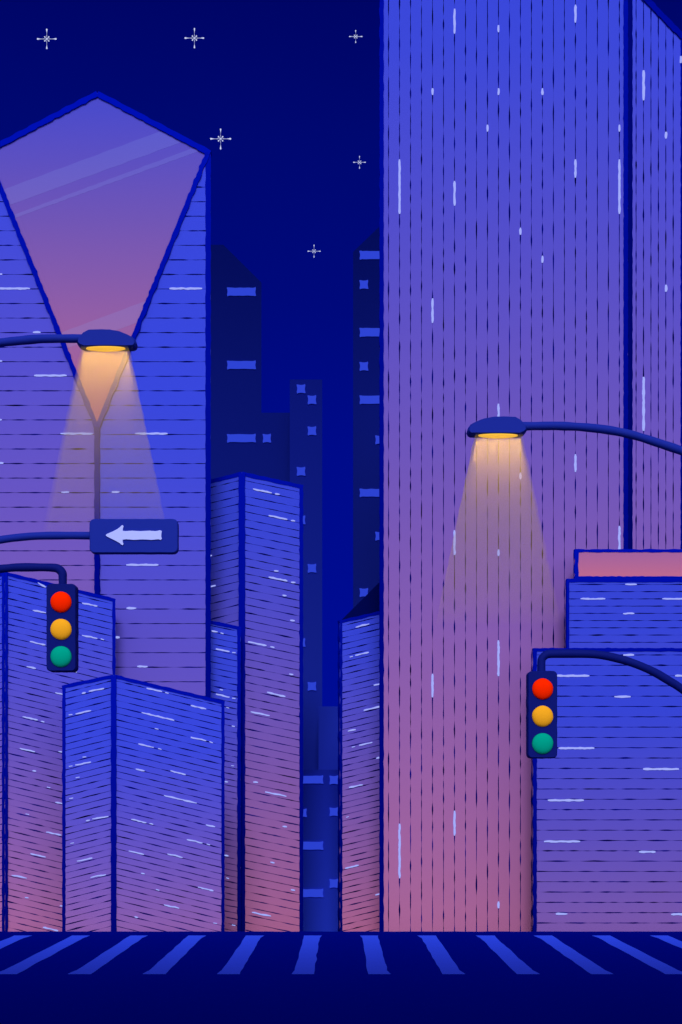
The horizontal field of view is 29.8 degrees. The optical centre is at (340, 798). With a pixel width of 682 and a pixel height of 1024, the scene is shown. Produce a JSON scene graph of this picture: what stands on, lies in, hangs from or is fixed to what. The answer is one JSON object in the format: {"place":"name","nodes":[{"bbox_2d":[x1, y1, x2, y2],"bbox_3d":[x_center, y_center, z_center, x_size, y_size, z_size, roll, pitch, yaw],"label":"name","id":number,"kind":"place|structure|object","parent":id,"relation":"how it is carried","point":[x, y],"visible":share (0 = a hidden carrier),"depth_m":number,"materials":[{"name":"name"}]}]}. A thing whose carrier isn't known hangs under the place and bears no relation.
{"place":"outdoors","nodes":[
{"label":"outdoors","id":0,"kind":"place"},
{"bbox_2d":[0,572,115,931],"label":"corner block","id":1,"kind":"structure","parent":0,"point":[30,792],"depth_m":64.73,"materials":[{"name":"blue"}]},
{"bbox_2d":[0,91,211,697],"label":"glass tower","id":2,"kind":"structure","parent":0,"point":[105,211],"depth_m":68.44,"materials":[{"name":"blue glass"}]},
{"bbox_2d":[0,287,29,289],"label":"window","id":3,"kind":"structure","parent":2,"relation":"in","point":[2,288],"depth_m":68.56,"materials":[{"name":"white"}]},
{"bbox_2d":[34,374,66,376],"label":"window","id":4,"kind":"structure","parent":2,"relation":"in","point":[52,375],"depth_m":67.83,"materials":[{"name":"white"}]},
{"bbox_2d":[60,432,92,434],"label":"window","id":5,"kind":"structure","parent":2,"relation":"in","point":[68,433],"depth_m":67.39,"materials":[{"name":"white"}]},
{"bbox_2d":[126,564,157,565],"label":"window","id":6,"kind":"structure","parent":2,"relation":"in","point":[126,564],"depth_m":67.83,"materials":[{"name":"white"}]},
{"bbox_2d":[135,432,167,434],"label":"window","id":7,"kind":"structure","parent":2,"relation":"in","point":[143,433],"depth_m":68.03,"materials":[{"name":"white"}]},
{"bbox_2d":[169,287,201,289],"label":"window","id":8,"kind":"structure","parent":2,"relation":"in","point":[173,288],"depth_m":68.70,"materials":[{"name":"white"}]},
{"bbox_2d":[62,675,224,931],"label":"corner block","id":9,"kind":"structure","parent":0,"point":[143,810],"depth_m":62.64,"materials":[{"name":"blue"}]},
{"bbox_2d":[142,712,173,720],"bbox_3d":[-8.963,-4.022,62.663,1.611,0.395,0.050,0,0,-18],"label":"window","id":10,"kind":"structure","parent":9,"relation":"in","point":[142,712],"depth_m":62.63,"materials":[{"name":"white"}]},
{"bbox_2d":[164,795,195,802],"bbox_3d":[-7.905,0.028,63.008,1.638,0.417,0.050,0,0,-18],"label":"window","id":11,"kind":"structure","parent":9,"relation":"in","point":[164,795],"depth_m":62.98,"materials":[{"name":"white"}]},
{"bbox_2d":[211,245,289,481],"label":"dark tower","id":12,"kind":"structure","parent":0,"point":[247,436],"depth_m":92.00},
{"bbox_2d":[227,287,255,295],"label":"window","id":13,"kind":"structure","parent":12,"relation":"in","point":[231,291],"depth_m":91.92,"materials":[{"name":"blue glass"}]},
{"bbox_2d":[227,360,255,369],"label":"window","id":14,"kind":"structure","parent":12,"relation":"in","point":[231,364],"depth_m":91.92,"materials":[{"name":"blue glass"}]},
{"bbox_2d":[227,434,255,442],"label":"window","id":15,"kind":"structure","parent":12,"relation":"in","point":[230,437],"depth_m":91.92,"materials":[{"name":"blue glass"}]},
{"bbox_2d":[263,434,270,442],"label":"window","id":16,"kind":"structure","parent":12,"relation":"in","point":[266,437],"depth_m":91.92,"materials":[{"name":"blue glass"}]},
{"bbox_2d":[211,472,302,931],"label":"corner block","id":17,"kind":"structure","parent":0,"point":[257,559],"depth_m":72.52,"materials":[{"name":"blue"}]},
{"bbox_2d":[248,641,266,645],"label":"window","id":18,"kind":"structure","parent":17,"relation":"in","point":[248,641],"depth_m":72.24,"materials":[{"name":"white"}]},
{"bbox_2d":[251,711,269,715],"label":"window","id":19,"kind":"structure","parent":17,"relation":"in","point":[251,711],"depth_m":72.29,"materials":[{"name":"white"}]},
{"bbox_2d":[253,488,271,492],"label":"window","id":20,"kind":"structure","parent":17,"relation":"in","point":[253,488],"depth_m":72.36,"materials":[{"name":"white"}]},
{"bbox_2d":[265,791,285,796],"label":"window","id":21,"kind":"structure","parent":17,"relation":"in","point":[265,791],"depth_m":72.68,"materials":[{"name":"white"}]},
{"bbox_2d":[269,577,286,580],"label":"window","id":22,"kind":"structure","parent":17,"relation":"in","point":[269,577],"depth_m":72.74,"materials":[{"name":"white"}]},
{"bbox_2d":[303,770,337,931],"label":"building","id":23,"kind":"structure","parent":0,"point":[320,850],"depth_m":80.00,"materials":[{"name":"blue"}]},
{"bbox_2d":[303,775,322,783],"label":"window","id":24,"kind":"structure","parent":23,"relation":"in","point":[306,779],"depth_m":79.92,"materials":[{"name":"blue glass"}]},
{"bbox_2d":[303,841,322,849],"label":"window","id":25,"kind":"structure","parent":23,"relation":"in","point":[306,845],"depth_m":79.92,"materials":[{"name":"blue glass"}]},
{"bbox_2d":[303,889,322,896],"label":"window","id":26,"kind":"structure","parent":23,"relation":"in","point":[306,892],"depth_m":79.92,"materials":[{"name":"blue glass"}]},
{"bbox_2d":[329,775,337,783],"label":"window","id":27,"kind":"structure","parent":23,"relation":"in","point":[333,779],"depth_m":79.92,"materials":[{"name":"blue glass"}]},
{"bbox_2d":[329,807,337,815],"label":"window","id":28,"kind":"structure","parent":23,"relation":"in","point":[333,811],"depth_m":79.92,"materials":[{"name":"blue glass"}]},
{"bbox_2d":[329,879,337,887],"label":"window","id":29,"kind":"structure","parent":23,"relation":"in","point":[333,883],"depth_m":79.92,"materials":[{"name":"blue glass"}]},
{"bbox_2d":[0,931,681,1023],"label":"road","id":30,"kind":"structure","parent":0,"point":[340,985],"depth_m":43.12,"materials":[{"name":"blue asphalt"}]},
{"bbox_2d":[0,935,681,973],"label":"crosswalk","id":31,"kind":"structure","parent":30,"relation":"on","point":[307,960],"depth_m":51.04,"materials":[{"name":"paint"}]},
{"bbox_2d":[0,0,681,705],"label":"sky","id":32,"kind":"structure","parent":0,"point":[295,96],"materials":[{"name":"blue"}]},
{"bbox_2d":[185,28,203,47],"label":"star","id":33,"kind":"object","parent":32,"relation":"in","point":[194,38],"visible":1,"depth_m":419.94,"materials":[{"name":"white"}]},
{"bbox_2d":[210,129,230,148],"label":"star","id":34,"kind":"object","parent":32,"relation":"in","point":[220,138],"visible":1,"depth_m":419.94,"materials":[{"name":"white"}]},
{"bbox_2d":[337,583,379,931],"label":"narrow building","id":35,"kind":"structure","parent":0,"point":[358,762],"depth_m":74.47,"materials":[{"name":"blue"}]},
{"bbox_2d":[353,227,379,607],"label":"dark tower","id":36,"kind":"structure","parent":0,"point":[366,376],"depth_m":99.00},
{"bbox_2d":[359,280,367,288],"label":"window","id":37,"kind":"structure","parent":36,"relation":"in","point":[363,284],"depth_m":98.91,"materials":[{"name":"blue glass"}]},
{"bbox_2d":[359,362,367,370],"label":"window","id":38,"kind":"structure","parent":36,"relation":"in","point":[363,365],"depth_m":98.91,"materials":[{"name":"blue glass"}]},
{"bbox_2d":[359,588,367,596],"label":"window","id":39,"kind":"structure","parent":36,"relation":"in","point":[363,592],"depth_m":98.91,"materials":[{"name":"blue glass"}]},
{"bbox_2d":[359,395,378,403],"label":"window","id":40,"kind":"structure","parent":36,"relation":"in","point":[363,399],"depth_m":98.91,"materials":[{"name":"blue glass"}]},
{"bbox_2d":[359,489,378,496],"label":"window","id":41,"kind":"structure","parent":36,"relation":"in","point":[363,492],"depth_m":98.91,"materials":[{"name":"blue glass"}]},
{"bbox_2d":[359,251,379,259],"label":"window","id":42,"kind":"structure","parent":36,"relation":"in","point":[363,254],"depth_m":98.91,"materials":[{"name":"blue glass"}]},
{"bbox_2d":[359,328,379,336],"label":"window","id":43,"kind":"structure","parent":36,"relation":"in","point":[364,332],"depth_m":98.91,"materials":[{"name":"blue glass"}]},
{"bbox_2d":[375,435,378,443],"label":"window","id":44,"kind":"structure","parent":36,"relation":"in","point":[377,437],"depth_m":98.91,"materials":[{"name":"blue glass"}]},
{"bbox_2d":[379,0,681,931],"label":"skyscraper","id":45,"kind":"structure","parent":0,"point":[531,210],"depth_m":70.00,"materials":[{"name":"blue"}]},
{"bbox_2d":[398,159,400,213],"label":"window","id":46,"kind":"structure","parent":45,"relation":"in","point":[399,163],"depth_m":69.97,"materials":[{"name":"white"}]},
{"bbox_2d":[398,824,400,877],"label":"window","id":47,"kind":"structure","parent":45,"relation":"in","point":[399,836],"depth_m":69.97,"materials":[{"name":"white"}]},
{"bbox_2d":[431,298,433,322],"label":"window","id":48,"kind":"structure","parent":45,"relation":"in","point":[432,302],"depth_m":69.97,"materials":[{"name":"white"}]},
{"bbox_2d":[431,674,433,696],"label":"window","id":49,"kind":"structure","parent":45,"relation":"in","point":[432,677],"depth_m":69.97,"materials":[{"name":"white"}]},
{"bbox_2d":[453,9,455,33],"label":"window","id":50,"kind":"structure","parent":45,"relation":"in","point":[454,14],"depth_m":69.97,"materials":[{"name":"white"}]},
{"bbox_2d":[453,181,455,205],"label":"window","id":51,"kind":"structure","parent":45,"relation":"in","point":[454,183],"depth_m":69.97,"materials":[{"name":"white"}]},
{"bbox_2d":[453,530,455,554],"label":"window","id":52,"kind":"structure","parent":45,"relation":"in","point":[454,533],"depth_m":69.97,"materials":[{"name":"white"}]},
{"bbox_2d":[453,811,455,835],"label":"window","id":53,"kind":"structure","parent":45,"relation":"in","point":[454,817],"depth_m":69.97,"materials":[{"name":"white"}]},
{"bbox_2d":[497,640,499,675],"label":"window","id":54,"kind":"structure","parent":45,"relation":"in","point":[498,647],"depth_m":69.97,"materials":[{"name":"white"}]},
{"bbox_2d":[574,5,576,22],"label":"window","id":55,"kind":"structure","parent":45,"relation":"in","point":[575,7],"depth_m":69.97,"materials":[{"name":"white"}]},
{"bbox_2d":[574,159,576,177],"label":"window","id":56,"kind":"structure","parent":45,"relation":"in","point":[575,162],"depth_m":69.97,"materials":[{"name":"white"}]},
{"bbox_2d":[574,454,576,471],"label":"window","id":57,"kind":"structure","parent":45,"relation":"in","point":[575,457],"depth_m":69.97,"materials":[{"name":"white"}]},
{"bbox_2d":[618,159,620,213],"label":"window","id":58,"kind":"structure","parent":45,"relation":"in","point":[619,166],"depth_m":69.97,"materials":[{"name":"white"}]},
{"bbox_2d":[618,526,620,548],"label":"window","id":59,"kind":"structure","parent":45,"relation":"in","point":[619,528],"depth_m":69.97,"materials":[{"name":"white"}]},
{"bbox_2d":[642,70,644,99],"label":"window","id":60,"kind":"structure","parent":45,"relation":"in","point":[643,72],"depth_m":70.70,"materials":[{"name":"white"}]},
{"bbox_2d":[642,377,644,430],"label":"window","id":61,"kind":"structure","parent":45,"relation":"in","point":[643,381],"depth_m":70.70,"materials":[{"name":"white"}]},
{"bbox_2d":[532,549,681,931],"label":"stepped building","id":62,"kind":"structure","parent":0,"point":[607,819],"depth_m":67.00,"materials":[{"name":"blue"}]},
{"bbox_2d":[544,840,579,842],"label":"window","id":63,"kind":"structure","parent":62,"relation":"in","point":[551,841],"depth_m":66.97,"materials":[{"name":"white"}]},
{"bbox_2d":[548,799,583,801],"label":"window","id":64,"kind":"structure","parent":62,"relation":"in","point":[568,800],"depth_m":66.97,"materials":[{"name":"white"}]},
{"bbox_2d":[557,674,588,676],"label":"window","id":65,"kind":"structure","parent":62,"relation":"in","point":[572,675],"depth_m":66.97,"materials":[{"name":"white"}]},
{"bbox_2d":[558,747,593,748],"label":"window","id":66,"kind":"structure","parent":62,"relation":"in","point":[559,747],"depth_m":66.97,"materials":[{"name":"white"}]},
{"bbox_2d":[581,598,604,599],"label":"window","id":67,"kind":"structure","parent":62,"relation":"in","point":[581,598],"depth_m":67.57,"materials":[{"name":"white"}]},
{"bbox_2d":[614,695,630,697],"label":"window","id":68,"kind":"structure","parent":62,"relation":"in","point":[624,696],"depth_m":66.97,"materials":[{"name":"white"}]},
{"bbox_2d":[639,851,655,852],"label":"window","id":69,"kind":"structure","parent":62,"relation":"in","point":[639,851],"depth_m":66.97,"materials":[{"name":"white"}]},
{"bbox_2d":[643,768,678,769],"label":"window","id":70,"kind":"structure","parent":62,"relation":"in","point":[643,768],"depth_m":66.97,"materials":[{"name":"white"}]},
{"bbox_2d":[662,598,681,599],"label":"window","id":71,"kind":"structure","parent":62,"relation":"in","point":[662,598],"depth_m":67.57,"materials":[{"name":"white"}]},
{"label":"pavement","id":72,"kind":"structure","parent":0,"visible":0},
{"bbox_2d":[0,563,78,672],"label":"traffic signal","id":73,"kind":"object","parent":72,"relation":"on","point":[62,627],"visible":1,"depth_m":13.22,"materials":[{"name":"blue paint"}]},
{"bbox_2d":[0,329,137,351],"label":"street lamp","id":74,"kind":"object","parent":72,"relation":"on","point":[103,340],"visible":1,"depth_m":14.95,"materials":[{"name":"blue metal"}]},
{"bbox_2d":[0,519,178,554],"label":"arrow sign","id":75,"kind":"object","parent":72,"relation":"on","point":[131,536],"visible":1,"depth_m":13.80,"materials":[{"name":"blue metal"}]},
{"bbox_2d":[466,416,681,455],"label":"street lamp","id":76,"kind":"object","parent":72,"relation":"on","point":[499,427],"visible":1,"depth_m":14.95,"materials":[{"name":"blue metal"}]},
{"bbox_2d":[526,649,681,758],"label":"traffic signal","id":77,"kind":"object","parent":72,"relation":"on","point":[541,712],"visible":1,"depth_m":13.22,"materials":[{"name":"blue paint"}]},
{"label":"ground","id":78,"kind":"structure","parent":0,"visible":0},
{"bbox_2d":[211,621,240,931],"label":"corner block","id":79,"kind":"structure","parent":78,"relation":"on","point":[225,662],"depth_m":70.79,"materials":[{"name":"blue"}]},
{"bbox_2d":[290,380,321,769],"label":"dark tower","id":80,"kind":"structure","parent":78,"relation":"on","point":[306,434],"depth_m":88.00,"materials":[{"name":"blue"}]},
{"bbox_2d":[297,384,304,392],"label":"window","id":81,"kind":"structure","parent":80,"relation":"in","point":[300,388],"depth_m":87.93,"materials":[{"name":"blue glass"}]},
{"bbox_2d":[297,467,305,475],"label":"window","id":82,"kind":"structure","parent":80,"relation":"in","point":[300,470],"depth_m":87.93,"materials":[{"name":"blue glass"}]},
{"bbox_2d":[307,395,315,403],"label":"window","id":83,"kind":"structure","parent":80,"relation":"in","point":[311,399],"depth_m":87.93,"materials":[{"name":"blue glass"}]},
{"bbox_2d":[308,426,315,434],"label":"window","id":84,"kind":"structure","parent":80,"relation":"in","point":[311,430],"depth_m":87.93,"materials":[{"name":"blue glass"}]},
{"bbox_2d":[308,564,315,572],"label":"window","id":85,"kind":"structure","parent":80,"relation":"in","point":[311,567],"depth_m":87.93,"materials":[{"name":"blue glass"}]},
{"bbox_2d":[308,682,315,690],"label":"window","id":86,"kind":"structure","parent":80,"relation":"in","point":[311,685],"depth_m":87.93,"materials":[{"name":"blue glass"}]},
{"bbox_2d":[318,706,337,769],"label":"building","id":87,"kind":"structure","parent":78,"relation":"on","point":[327,738],"depth_m":85.00,"materials":[{"name":"blue"}]}
]}

